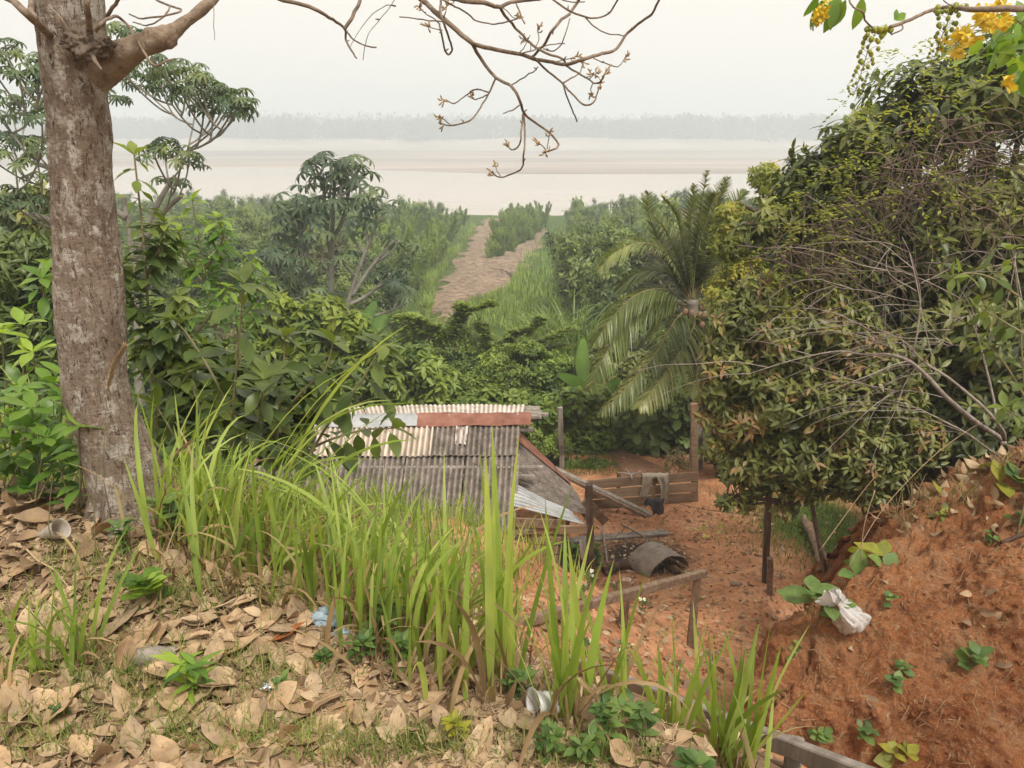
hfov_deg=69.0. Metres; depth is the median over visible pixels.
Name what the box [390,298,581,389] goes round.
tiered tree
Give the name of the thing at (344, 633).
plastic scrap
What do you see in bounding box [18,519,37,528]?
fallen leaf
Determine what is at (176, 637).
fallen leaf
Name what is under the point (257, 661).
fallen leaf
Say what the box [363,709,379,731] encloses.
fallen leaf
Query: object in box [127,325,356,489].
undergrowth bush
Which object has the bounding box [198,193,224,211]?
scrub tree
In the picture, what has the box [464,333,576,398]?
round bush
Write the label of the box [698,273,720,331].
scrub tree
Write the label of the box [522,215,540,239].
willow shrub
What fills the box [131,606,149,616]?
fallen leaf
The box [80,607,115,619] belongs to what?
fallen leaf
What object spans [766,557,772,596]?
short yard post
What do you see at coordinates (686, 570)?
yard leaves
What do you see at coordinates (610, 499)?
leaning plank
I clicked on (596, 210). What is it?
willow shrub
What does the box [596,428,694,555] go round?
clothes line
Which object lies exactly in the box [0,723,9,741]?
fallen leaf
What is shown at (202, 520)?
tall grass clump
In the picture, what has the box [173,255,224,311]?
scrub tree
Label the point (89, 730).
fallen leaf
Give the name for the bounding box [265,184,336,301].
cecropia tree
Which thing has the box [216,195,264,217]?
scrub tree
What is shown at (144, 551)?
fallen leaf
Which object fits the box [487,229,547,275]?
side track
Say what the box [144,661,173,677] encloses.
fallen leaf
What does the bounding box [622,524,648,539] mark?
iron rod
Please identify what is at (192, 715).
fallen leaf
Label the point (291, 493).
tall grass clump
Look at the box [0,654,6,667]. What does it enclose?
fallen leaf
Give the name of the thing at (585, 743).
weed
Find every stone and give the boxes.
[682,678,708,693]
[730,581,742,586]
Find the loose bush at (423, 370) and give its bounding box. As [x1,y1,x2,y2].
[351,340,478,406]
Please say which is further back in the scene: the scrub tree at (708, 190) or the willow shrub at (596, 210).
the scrub tree at (708, 190)
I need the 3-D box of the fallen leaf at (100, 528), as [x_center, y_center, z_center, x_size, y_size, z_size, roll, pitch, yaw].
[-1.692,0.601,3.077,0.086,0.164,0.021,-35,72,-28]
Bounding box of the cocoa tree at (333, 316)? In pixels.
[243,289,407,405]
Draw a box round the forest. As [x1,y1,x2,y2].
[0,108,1023,141]
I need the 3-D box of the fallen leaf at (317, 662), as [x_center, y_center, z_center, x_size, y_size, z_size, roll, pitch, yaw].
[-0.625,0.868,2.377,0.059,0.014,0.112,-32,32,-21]
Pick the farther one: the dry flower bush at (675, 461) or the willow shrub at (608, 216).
the willow shrub at (608, 216)
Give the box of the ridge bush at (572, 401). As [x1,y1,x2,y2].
[455,383,590,434]
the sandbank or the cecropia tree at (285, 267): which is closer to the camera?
the cecropia tree at (285, 267)
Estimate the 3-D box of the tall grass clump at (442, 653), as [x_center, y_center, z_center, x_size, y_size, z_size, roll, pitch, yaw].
[-0.089,0.616,2.350,0.558,0.782,0.748,0,19,0]
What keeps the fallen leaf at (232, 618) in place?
on the fallen leaf at (233, 625)
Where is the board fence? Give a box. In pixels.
[584,403,698,508]
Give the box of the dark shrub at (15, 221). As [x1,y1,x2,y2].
[0,179,65,458]
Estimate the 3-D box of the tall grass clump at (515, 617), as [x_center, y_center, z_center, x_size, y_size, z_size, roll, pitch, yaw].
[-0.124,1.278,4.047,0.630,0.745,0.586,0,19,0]
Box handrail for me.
[520,568,707,648]
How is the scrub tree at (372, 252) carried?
on the ground at (710, 484)
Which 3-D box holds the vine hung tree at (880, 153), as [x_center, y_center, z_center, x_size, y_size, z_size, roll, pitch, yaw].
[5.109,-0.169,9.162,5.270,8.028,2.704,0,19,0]
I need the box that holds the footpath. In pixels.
[610,445,670,476]
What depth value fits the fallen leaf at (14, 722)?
2.05 m
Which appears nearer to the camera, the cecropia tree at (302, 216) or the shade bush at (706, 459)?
the shade bush at (706, 459)
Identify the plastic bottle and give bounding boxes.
[127,645,177,669]
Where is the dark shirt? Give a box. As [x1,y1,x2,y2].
[644,497,664,514]
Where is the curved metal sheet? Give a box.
[628,541,688,577]
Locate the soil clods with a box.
[748,454,1023,763]
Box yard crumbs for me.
[522,502,858,693]
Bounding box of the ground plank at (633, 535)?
[566,529,668,544]
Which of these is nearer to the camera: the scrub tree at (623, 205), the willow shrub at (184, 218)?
the willow shrub at (184, 218)
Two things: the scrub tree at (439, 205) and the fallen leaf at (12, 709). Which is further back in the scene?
the scrub tree at (439, 205)
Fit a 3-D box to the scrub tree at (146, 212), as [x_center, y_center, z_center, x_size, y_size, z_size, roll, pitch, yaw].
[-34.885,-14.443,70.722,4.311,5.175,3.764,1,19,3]
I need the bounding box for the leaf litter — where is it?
[0,438,1023,767]
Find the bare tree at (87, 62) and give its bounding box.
[5,0,659,536]
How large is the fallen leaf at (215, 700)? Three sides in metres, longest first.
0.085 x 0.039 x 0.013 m
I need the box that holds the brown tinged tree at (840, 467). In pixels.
[686,271,952,575]
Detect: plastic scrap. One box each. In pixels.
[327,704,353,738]
[330,627,348,636]
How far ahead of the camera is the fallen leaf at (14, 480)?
3.45 m
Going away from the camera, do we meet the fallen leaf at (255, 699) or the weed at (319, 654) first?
the fallen leaf at (255, 699)
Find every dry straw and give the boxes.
[0,505,693,767]
[255,670,648,767]
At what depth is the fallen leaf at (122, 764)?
1.89 m
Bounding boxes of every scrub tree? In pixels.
[0,226,11,235]
[57,352,134,390]
[116,192,133,202]
[116,198,138,218]
[117,216,136,234]
[118,206,175,238]
[118,218,146,245]
[120,205,203,262]
[121,199,162,218]
[122,206,161,228]
[122,236,172,297]
[122,242,202,308]
[124,254,143,331]
[125,277,181,362]
[127,355,169,403]
[138,199,163,210]
[150,187,188,214]
[152,217,235,284]
[163,196,203,220]
[163,197,189,219]
[165,236,263,326]
[166,188,201,201]
[169,211,226,243]
[172,199,210,219]
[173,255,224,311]
[176,211,199,228]
[183,222,233,238]
[185,211,226,234]
[189,292,229,336]
[190,211,242,230]
[192,324,256,363]
[194,211,273,251]
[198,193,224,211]
[198,197,250,222]
[200,290,269,357]
[206,188,235,205]
[206,233,321,308]
[211,200,256,230]
[213,225,291,276]
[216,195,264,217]
[220,266,298,335]
[224,194,254,208]
[231,205,314,278]
[231,223,260,239]
[231,238,285,256]
[232,195,267,216]
[234,210,269,234]
[240,194,270,206]
[255,193,289,214]
[260,205,317,235]
[287,228,356,295]
[313,221,326,246]
[314,231,370,296]
[318,254,383,310]
[327,207,363,240]
[328,195,364,215]
[335,207,369,225]
[336,238,420,324]
[340,237,396,305]
[350,189,375,205]
[350,217,400,256]
[352,298,388,339]
[364,209,406,238]
[377,199,413,226]
[378,323,417,349]
[387,300,429,340]
[395,194,429,234]
[422,201,439,229]
[428,200,445,214]
[429,210,459,241]
[542,225,588,314]
[546,215,605,274]
[552,215,673,330]
[562,197,596,226]
[564,208,659,320]
[564,209,595,232]
[569,204,588,217]
[576,298,634,347]
[583,236,653,305]
[589,198,608,220]
[598,210,632,230]
[605,215,637,230]
[606,299,684,386]
[607,301,662,355]
[609,193,646,216]
[613,191,701,316]
[623,194,642,203]
[626,204,665,231]
[627,201,674,227]
[630,194,656,217]
[636,200,674,223]
[643,221,757,307]
[645,198,667,208]
[649,327,699,377]
[670,187,703,216]
[670,193,712,212]
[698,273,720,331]
[705,186,729,214]
[738,196,753,203]
[747,194,760,212]
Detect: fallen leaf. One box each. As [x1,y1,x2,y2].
[0,503,31,509]
[0,516,8,520]
[0,550,20,556]
[0,553,9,558]
[0,574,15,587]
[0,630,17,647]
[0,642,9,656]
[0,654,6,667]
[0,685,21,720]
[0,721,42,726]
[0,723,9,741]
[0,745,10,767]
[1,486,17,508]
[1,665,31,696]
[3,598,17,614]
[4,762,33,767]
[8,566,32,576]
[8,678,31,726]
[8,697,30,728]
[11,476,27,495]
[11,718,79,746]
[13,594,32,603]
[16,521,31,530]
[16,605,33,640]
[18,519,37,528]
[24,650,39,668]
[26,556,43,566]
[27,490,46,501]
[30,688,55,710]
[31,586,49,605]
[36,603,56,625]
[36,621,70,638]
[36,743,66,756]
[36,760,58,767]
[39,698,78,738]
[40,503,48,510]
[40,642,65,660]
[41,685,80,707]
[41,695,74,723]
[43,626,64,641]
[47,667,79,686]
[48,586,77,605]
[50,631,69,643]
[57,597,78,610]
[58,654,78,683]
[58,705,92,717]
[60,496,84,506]
[67,741,74,767]
[68,734,93,758]
[71,533,87,542]
[73,682,97,691]
[75,491,86,504]
[78,539,98,558]
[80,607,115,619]
[80,728,97,734]
[81,529,92,539]
[83,753,106,764]
[85,641,104,659]
[88,690,106,698]
[89,630,108,652]
[90,742,113,767]
[91,522,111,536]
[91,603,104,629]
[92,676,103,690]
[92,691,113,704]
[92,754,122,767]
[103,618,128,637]
[109,673,133,715]
[112,760,128,767]
[113,605,138,631]
[114,635,135,672]
[120,707,145,757]
[125,757,142,766]
[128,528,144,537]
[131,592,156,618]
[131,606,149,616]
[133,615,173,645]
[136,538,161,556]
[136,635,159,647]
[138,753,152,764]
[139,592,157,615]
[142,658,175,677]
[143,675,157,689]
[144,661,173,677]
[144,714,186,740]
[145,621,160,643]
[145,633,198,645]
[145,762,154,767]
[147,686,190,707]
[148,727,179,762]
[151,602,163,609]
[151,755,175,767]
[157,690,187,713]
[158,549,185,567]
[158,705,213,727]
[162,622,182,645]
[165,619,181,630]
[166,676,185,686]
[168,758,182,767]
[173,758,184,765]
[176,642,206,659]
[179,760,206,767]
[181,746,203,767]
[182,559,207,573]
[182,685,214,719]
[184,611,220,625]
[184,630,212,638]
[185,743,200,751]
[191,666,239,686]
[193,708,223,729]
[193,720,234,746]
[195,701,223,714]
[196,686,211,697]
[197,701,211,714]
[198,677,243,685]
[204,634,224,666]
[205,560,218,577]
[209,710,236,732]
[211,629,237,641]
[212,735,250,764]
[214,697,225,708]
[219,628,239,649]
[220,610,245,630]
[221,601,243,628]
[223,629,266,655]
[226,579,255,588]
[227,593,256,607]
[227,610,242,620]
[231,567,248,584]
[232,690,260,737]
[233,738,250,767]
[236,631,251,635]
[236,736,295,765]
[237,698,266,715]
[238,644,256,671]
[240,613,253,622]
[240,636,276,658]
[246,748,268,767]
[250,654,264,667]
[250,697,280,709]
[253,620,276,631]
[255,605,282,628]
[261,730,278,747]
[263,565,271,588]
[263,623,300,631]
[264,621,305,642]
[264,672,288,688]
[266,680,296,711]
[268,645,283,668]
[270,732,293,765]
[274,570,295,585]
[276,727,310,744]
[277,689,305,712]
[278,652,324,674]
[278,723,299,742]
[280,609,298,622]
[287,596,305,622]
[287,704,327,722]
[292,687,308,702]
[293,631,311,657]
[295,630,319,646]
[296,608,316,632]
[298,688,353,713]
[298,763,313,767]
[303,739,318,751]
[304,668,321,691]
[304,717,324,747]
[311,649,325,665]
[314,591,339,606]
[314,740,358,760]
[318,642,335,651]
[320,661,335,682]
[324,714,349,734]
[325,699,353,721]
[338,640,352,651]
[338,724,351,742]
[346,707,364,724]
[347,699,364,716]
[354,668,370,687]
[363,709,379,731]
[364,745,383,755]
[369,670,382,677]
[374,688,379,706]
[388,704,406,737]
[396,669,410,687]
[396,680,410,686]
[401,690,417,701]
[411,658,456,689]
[418,685,448,716]
[422,728,451,743]
[432,697,449,734]
[464,716,492,764]
[505,682,516,705]
[506,754,517,767]
[515,716,533,729]
[580,694,595,721]
[609,739,639,766]
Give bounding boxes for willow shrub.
[161,207,191,232]
[322,217,372,248]
[359,219,396,243]
[374,238,410,280]
[377,216,415,243]
[377,230,414,256]
[391,206,423,245]
[404,239,433,291]
[410,219,449,267]
[423,221,449,237]
[424,208,457,252]
[444,212,461,234]
[457,205,469,224]
[484,242,493,257]
[486,227,502,248]
[488,215,501,233]
[489,242,499,256]
[491,224,510,238]
[494,228,511,249]
[496,242,505,255]
[500,215,520,228]
[501,212,515,229]
[503,228,519,250]
[506,208,516,222]
[509,203,529,216]
[514,210,527,237]
[515,225,529,243]
[516,202,529,212]
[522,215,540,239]
[527,206,547,231]
[534,200,551,223]
[552,223,577,280]
[573,196,584,209]
[574,209,590,223]
[577,203,599,222]
[601,207,613,218]
[601,208,613,218]
[636,218,647,234]
[639,208,666,221]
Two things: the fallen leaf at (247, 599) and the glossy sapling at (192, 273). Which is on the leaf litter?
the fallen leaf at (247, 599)
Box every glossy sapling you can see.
[144,278,239,486]
[164,189,237,487]
[194,228,280,467]
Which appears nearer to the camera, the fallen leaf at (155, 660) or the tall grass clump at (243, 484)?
the fallen leaf at (155, 660)
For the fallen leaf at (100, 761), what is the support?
on the leaf litter
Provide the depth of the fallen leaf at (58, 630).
2.50 m
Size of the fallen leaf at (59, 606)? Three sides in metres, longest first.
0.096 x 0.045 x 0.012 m
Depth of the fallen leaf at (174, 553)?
2.92 m
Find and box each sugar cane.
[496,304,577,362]
[514,288,613,363]
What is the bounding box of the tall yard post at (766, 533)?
[762,459,771,583]
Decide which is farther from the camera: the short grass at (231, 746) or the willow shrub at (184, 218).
the willow shrub at (184, 218)
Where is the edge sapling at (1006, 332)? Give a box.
[937,243,1023,533]
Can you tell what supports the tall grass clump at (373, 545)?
on the ground at (710, 484)
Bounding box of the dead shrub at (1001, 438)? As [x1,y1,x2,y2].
[629,149,1023,473]
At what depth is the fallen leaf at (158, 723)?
2.09 m
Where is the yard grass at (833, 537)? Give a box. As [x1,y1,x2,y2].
[550,444,888,654]
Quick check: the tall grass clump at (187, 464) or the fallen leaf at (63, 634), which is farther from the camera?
the tall grass clump at (187, 464)
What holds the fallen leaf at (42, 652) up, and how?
on the leaf litter
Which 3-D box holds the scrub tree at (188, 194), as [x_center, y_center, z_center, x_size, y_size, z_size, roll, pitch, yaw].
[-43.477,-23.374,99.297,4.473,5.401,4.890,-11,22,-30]
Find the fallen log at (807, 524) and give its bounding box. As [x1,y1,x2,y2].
[801,515,826,561]
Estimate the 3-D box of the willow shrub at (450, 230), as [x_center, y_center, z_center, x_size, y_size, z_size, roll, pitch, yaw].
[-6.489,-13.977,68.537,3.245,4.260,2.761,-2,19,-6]
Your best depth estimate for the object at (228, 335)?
24.39 m
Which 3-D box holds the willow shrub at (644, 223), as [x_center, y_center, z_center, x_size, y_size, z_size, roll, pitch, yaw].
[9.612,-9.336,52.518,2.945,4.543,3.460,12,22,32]
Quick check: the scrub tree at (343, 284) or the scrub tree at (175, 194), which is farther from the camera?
the scrub tree at (175, 194)
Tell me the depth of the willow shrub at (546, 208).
101.20 m
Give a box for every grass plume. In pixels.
[48,475,54,554]
[94,458,97,555]
[102,342,128,533]
[150,440,193,540]
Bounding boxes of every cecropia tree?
[0,21,260,430]
[246,247,330,303]
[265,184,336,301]
[295,151,383,296]
[318,186,426,316]
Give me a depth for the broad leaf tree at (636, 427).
17.07 m
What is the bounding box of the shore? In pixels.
[0,132,1023,147]
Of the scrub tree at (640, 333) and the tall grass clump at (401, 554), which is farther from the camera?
the scrub tree at (640, 333)
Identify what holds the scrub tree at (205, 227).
on the ground at (710, 484)
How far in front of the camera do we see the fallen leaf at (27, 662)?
2.35 m
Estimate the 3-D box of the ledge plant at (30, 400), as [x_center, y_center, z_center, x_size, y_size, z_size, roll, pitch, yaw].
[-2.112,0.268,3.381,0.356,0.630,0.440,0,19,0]
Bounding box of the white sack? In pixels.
[579,539,586,558]
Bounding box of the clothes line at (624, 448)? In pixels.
[562,432,686,453]
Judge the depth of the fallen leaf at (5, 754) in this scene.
1.99 m
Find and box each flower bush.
[520,422,556,455]
[663,446,689,472]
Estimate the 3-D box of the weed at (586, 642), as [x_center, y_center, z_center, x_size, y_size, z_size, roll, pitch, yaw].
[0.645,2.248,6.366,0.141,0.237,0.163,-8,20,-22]
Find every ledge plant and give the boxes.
[0,367,78,494]
[0,374,61,479]
[0,386,42,493]
[0,420,80,504]
[23,409,106,509]
[52,466,86,519]
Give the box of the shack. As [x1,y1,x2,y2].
[245,404,586,566]
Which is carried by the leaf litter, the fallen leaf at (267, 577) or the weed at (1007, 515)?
the fallen leaf at (267, 577)
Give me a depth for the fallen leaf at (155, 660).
2.31 m
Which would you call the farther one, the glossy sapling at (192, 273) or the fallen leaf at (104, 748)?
the glossy sapling at (192, 273)
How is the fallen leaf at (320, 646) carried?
on the leaf litter
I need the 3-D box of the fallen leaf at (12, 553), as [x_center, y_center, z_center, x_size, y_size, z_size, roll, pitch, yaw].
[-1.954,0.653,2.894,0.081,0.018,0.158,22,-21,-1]
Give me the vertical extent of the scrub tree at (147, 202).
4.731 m
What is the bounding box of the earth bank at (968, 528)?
[740,446,1023,767]
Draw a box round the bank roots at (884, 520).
[751,478,1023,767]
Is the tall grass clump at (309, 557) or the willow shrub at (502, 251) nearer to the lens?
the tall grass clump at (309, 557)
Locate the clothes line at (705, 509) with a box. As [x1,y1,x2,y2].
[658,498,761,515]
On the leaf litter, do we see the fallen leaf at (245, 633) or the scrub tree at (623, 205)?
the fallen leaf at (245, 633)
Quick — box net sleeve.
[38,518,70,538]
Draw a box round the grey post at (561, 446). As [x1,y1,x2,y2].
[557,406,571,469]
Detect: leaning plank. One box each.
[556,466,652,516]
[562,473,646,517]
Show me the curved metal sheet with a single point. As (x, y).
(648, 557)
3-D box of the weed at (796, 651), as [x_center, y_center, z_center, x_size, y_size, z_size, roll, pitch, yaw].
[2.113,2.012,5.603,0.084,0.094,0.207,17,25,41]
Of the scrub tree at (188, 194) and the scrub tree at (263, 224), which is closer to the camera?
the scrub tree at (263, 224)
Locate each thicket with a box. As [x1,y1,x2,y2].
[525,383,623,455]
[541,432,616,470]
[588,344,659,418]
[671,345,745,417]
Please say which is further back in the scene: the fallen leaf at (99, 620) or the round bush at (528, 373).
the round bush at (528, 373)
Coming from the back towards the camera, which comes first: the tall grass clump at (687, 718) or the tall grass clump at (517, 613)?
the tall grass clump at (517, 613)
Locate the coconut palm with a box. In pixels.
[582,170,749,469]
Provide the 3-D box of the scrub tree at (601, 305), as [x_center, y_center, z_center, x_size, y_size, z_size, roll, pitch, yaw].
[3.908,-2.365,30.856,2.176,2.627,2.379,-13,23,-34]
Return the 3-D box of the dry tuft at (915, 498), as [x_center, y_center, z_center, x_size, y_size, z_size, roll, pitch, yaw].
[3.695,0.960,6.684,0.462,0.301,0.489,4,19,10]
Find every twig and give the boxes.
[25,548,68,586]
[31,714,85,762]
[211,596,258,608]
[407,727,439,754]
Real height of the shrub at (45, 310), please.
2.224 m
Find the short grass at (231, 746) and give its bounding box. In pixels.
[0,514,726,767]
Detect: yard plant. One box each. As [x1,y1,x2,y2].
[554,540,571,565]
[567,542,580,569]
[584,538,603,565]
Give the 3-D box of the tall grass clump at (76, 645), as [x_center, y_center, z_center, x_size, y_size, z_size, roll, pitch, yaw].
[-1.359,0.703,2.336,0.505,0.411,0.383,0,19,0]
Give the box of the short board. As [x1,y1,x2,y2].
[580,498,608,525]
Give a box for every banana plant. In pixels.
[362,301,387,332]
[557,372,620,399]
[575,338,615,384]
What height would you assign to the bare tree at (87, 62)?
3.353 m
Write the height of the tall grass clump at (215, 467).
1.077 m
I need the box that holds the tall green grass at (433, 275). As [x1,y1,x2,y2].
[415,221,594,328]
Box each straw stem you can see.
[819,477,874,550]
[847,417,993,568]
[861,491,874,559]
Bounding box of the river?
[0,147,1023,215]
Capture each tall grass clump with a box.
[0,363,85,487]
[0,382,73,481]
[0,530,145,675]
[0,576,118,687]
[55,430,306,584]
[65,393,296,557]
[96,398,270,612]
[121,390,304,518]
[133,447,299,569]
[134,364,234,491]
[141,438,312,584]
[143,416,308,529]
[162,433,222,488]
[164,454,430,586]
[174,325,440,531]
[181,424,338,595]
[183,458,345,600]
[212,457,292,511]
[224,476,285,522]
[225,426,539,609]
[226,469,299,524]
[229,454,371,608]
[230,497,407,608]
[236,472,345,541]
[250,454,362,522]
[259,497,484,664]
[272,483,433,644]
[275,515,518,682]
[289,471,377,545]
[296,448,450,678]
[302,504,426,594]
[314,487,482,610]
[314,522,431,588]
[331,471,484,659]
[364,492,441,560]
[366,507,484,640]
[366,521,560,699]
[377,498,484,622]
[384,457,573,713]
[410,498,517,650]
[414,428,535,703]
[414,534,483,605]
[414,553,539,651]
[445,501,688,767]
[463,560,547,654]
[469,584,546,643]
[469,586,544,656]
[479,511,561,592]
[480,580,531,636]
[514,511,569,570]
[567,550,604,586]
[568,557,681,711]
[626,613,739,741]
[652,604,813,767]
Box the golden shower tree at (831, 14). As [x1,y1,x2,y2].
[803,0,1023,100]
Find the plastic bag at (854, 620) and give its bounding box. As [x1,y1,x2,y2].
[815,586,871,634]
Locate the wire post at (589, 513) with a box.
[585,482,595,582]
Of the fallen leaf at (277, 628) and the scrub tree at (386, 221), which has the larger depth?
the scrub tree at (386, 221)
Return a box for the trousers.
[639,472,669,504]
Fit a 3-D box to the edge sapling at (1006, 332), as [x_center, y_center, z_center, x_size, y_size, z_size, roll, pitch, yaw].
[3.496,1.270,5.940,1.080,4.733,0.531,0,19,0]
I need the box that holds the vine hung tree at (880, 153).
[727,15,1023,490]
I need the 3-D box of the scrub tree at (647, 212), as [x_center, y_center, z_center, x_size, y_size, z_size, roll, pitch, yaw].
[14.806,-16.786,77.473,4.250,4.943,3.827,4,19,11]
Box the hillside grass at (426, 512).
[162,458,533,640]
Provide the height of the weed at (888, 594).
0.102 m
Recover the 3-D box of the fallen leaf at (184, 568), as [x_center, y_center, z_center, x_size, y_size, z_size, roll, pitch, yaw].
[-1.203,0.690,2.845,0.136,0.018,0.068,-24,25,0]
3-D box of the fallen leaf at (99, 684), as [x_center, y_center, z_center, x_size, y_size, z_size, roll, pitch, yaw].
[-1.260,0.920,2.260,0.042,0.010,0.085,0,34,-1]
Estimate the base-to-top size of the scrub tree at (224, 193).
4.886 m
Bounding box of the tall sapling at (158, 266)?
[114,140,199,460]
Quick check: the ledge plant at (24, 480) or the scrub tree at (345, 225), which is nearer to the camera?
the ledge plant at (24, 480)
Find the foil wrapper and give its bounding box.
[258,679,271,691]
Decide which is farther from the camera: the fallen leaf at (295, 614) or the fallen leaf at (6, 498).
the fallen leaf at (6, 498)
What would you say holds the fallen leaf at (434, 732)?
on the leaf litter
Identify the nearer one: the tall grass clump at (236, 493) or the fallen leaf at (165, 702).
the fallen leaf at (165, 702)
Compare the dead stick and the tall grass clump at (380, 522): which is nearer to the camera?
the tall grass clump at (380, 522)
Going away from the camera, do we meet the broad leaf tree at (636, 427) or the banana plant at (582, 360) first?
the broad leaf tree at (636, 427)
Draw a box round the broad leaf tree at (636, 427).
[614,374,710,456]
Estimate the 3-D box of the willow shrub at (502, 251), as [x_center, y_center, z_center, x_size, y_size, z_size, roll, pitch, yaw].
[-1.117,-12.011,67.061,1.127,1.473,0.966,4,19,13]
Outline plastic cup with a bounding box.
[525,687,559,718]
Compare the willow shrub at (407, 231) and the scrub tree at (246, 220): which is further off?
the willow shrub at (407, 231)
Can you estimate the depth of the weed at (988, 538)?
5.89 m
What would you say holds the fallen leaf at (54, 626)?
on the leaf litter
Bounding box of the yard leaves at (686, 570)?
[579,453,852,679]
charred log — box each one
[601,560,630,576]
[664,563,680,575]
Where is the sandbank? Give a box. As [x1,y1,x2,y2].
[0,149,1023,174]
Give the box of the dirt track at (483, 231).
[431,218,510,323]
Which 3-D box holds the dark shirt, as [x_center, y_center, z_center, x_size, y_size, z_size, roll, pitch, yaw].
[2.622,2.243,13.765,0.380,0.338,0.180,0,19,0]
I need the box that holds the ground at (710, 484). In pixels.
[0,214,891,767]
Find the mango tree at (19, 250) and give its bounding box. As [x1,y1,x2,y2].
[0,227,70,455]
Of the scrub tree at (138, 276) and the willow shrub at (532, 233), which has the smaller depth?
the scrub tree at (138, 276)
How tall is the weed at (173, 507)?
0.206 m
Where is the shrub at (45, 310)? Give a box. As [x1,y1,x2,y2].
[19,258,78,482]
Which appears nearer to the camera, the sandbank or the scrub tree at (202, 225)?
the scrub tree at (202, 225)
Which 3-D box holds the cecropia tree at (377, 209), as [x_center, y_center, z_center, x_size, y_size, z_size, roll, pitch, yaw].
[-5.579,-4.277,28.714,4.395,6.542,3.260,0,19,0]
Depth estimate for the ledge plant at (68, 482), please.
3.36 m
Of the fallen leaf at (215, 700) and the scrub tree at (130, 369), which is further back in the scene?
the scrub tree at (130, 369)
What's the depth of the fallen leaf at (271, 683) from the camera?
2.24 m
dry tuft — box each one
[778,577,853,626]
[873,490,930,534]
[898,473,953,509]
[933,473,995,504]
[983,438,1023,471]
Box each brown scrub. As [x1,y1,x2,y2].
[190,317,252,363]
[285,228,348,295]
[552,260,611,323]
[633,229,722,338]
[645,207,712,239]
[672,221,752,326]
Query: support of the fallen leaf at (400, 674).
on the leaf litter
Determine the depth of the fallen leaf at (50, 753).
2.03 m
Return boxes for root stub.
[621,469,640,479]
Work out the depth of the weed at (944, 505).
6.48 m
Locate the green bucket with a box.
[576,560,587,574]
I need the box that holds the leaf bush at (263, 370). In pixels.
[132,261,415,486]
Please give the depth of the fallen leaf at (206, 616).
2.58 m
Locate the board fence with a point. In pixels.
(679, 489)
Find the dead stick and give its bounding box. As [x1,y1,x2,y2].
[1000,531,1023,543]
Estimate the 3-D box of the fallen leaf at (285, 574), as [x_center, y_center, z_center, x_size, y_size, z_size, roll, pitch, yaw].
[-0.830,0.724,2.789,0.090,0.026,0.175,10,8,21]
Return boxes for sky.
[0,0,1023,127]
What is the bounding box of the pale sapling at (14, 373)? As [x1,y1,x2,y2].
[0,307,61,428]
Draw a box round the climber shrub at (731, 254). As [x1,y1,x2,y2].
[701,159,782,509]
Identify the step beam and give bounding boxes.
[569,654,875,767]
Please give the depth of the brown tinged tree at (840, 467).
8.62 m
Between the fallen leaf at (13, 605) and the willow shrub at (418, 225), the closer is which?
the fallen leaf at (13, 605)
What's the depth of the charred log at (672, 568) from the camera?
12.38 m
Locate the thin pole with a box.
[601,525,607,564]
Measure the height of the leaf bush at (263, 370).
1.776 m
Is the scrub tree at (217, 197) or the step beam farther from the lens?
the scrub tree at (217, 197)
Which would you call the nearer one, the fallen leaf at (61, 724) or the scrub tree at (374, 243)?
the fallen leaf at (61, 724)
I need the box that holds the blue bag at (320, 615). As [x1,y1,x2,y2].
[302,605,347,627]
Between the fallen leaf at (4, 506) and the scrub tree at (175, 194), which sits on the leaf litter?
the fallen leaf at (4, 506)
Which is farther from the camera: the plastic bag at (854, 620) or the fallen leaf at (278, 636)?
the plastic bag at (854, 620)
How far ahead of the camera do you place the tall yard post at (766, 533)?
11.55 m
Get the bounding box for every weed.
[48,702,71,720]
[104,515,140,554]
[113,571,129,584]
[120,566,175,610]
[146,490,195,537]
[148,649,224,704]
[271,668,295,690]
[309,645,334,669]
[341,628,380,663]
[361,588,405,640]
[385,628,412,672]
[440,708,471,739]
[498,664,538,700]
[533,716,566,765]
[563,718,608,767]
[576,584,586,600]
[583,569,593,588]
[584,634,590,655]
[586,689,633,750]
[611,581,618,590]
[614,639,631,666]
[619,687,662,744]
[638,597,648,614]
[673,746,716,767]
[776,575,856,620]
[785,639,802,662]
[807,726,832,743]
[838,548,898,581]
[847,540,891,565]
[857,719,879,745]
[873,740,918,767]
[883,670,906,693]
[884,590,899,606]
[894,659,914,676]
[908,479,941,511]
[924,502,950,521]
[953,640,993,669]
[964,459,1014,496]
[981,529,999,545]
[995,460,1023,489]
[1002,510,1023,524]
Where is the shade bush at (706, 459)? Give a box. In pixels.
[701,393,814,479]
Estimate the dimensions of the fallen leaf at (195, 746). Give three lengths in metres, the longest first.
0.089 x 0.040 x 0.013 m
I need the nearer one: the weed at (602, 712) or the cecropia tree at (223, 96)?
the weed at (602, 712)
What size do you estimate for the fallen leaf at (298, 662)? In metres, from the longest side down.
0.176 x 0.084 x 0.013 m
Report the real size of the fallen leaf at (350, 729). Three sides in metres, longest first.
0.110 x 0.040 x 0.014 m
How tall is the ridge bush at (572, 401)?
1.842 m
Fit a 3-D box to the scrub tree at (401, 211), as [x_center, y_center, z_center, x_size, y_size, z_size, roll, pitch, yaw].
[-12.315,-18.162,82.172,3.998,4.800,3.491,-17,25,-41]

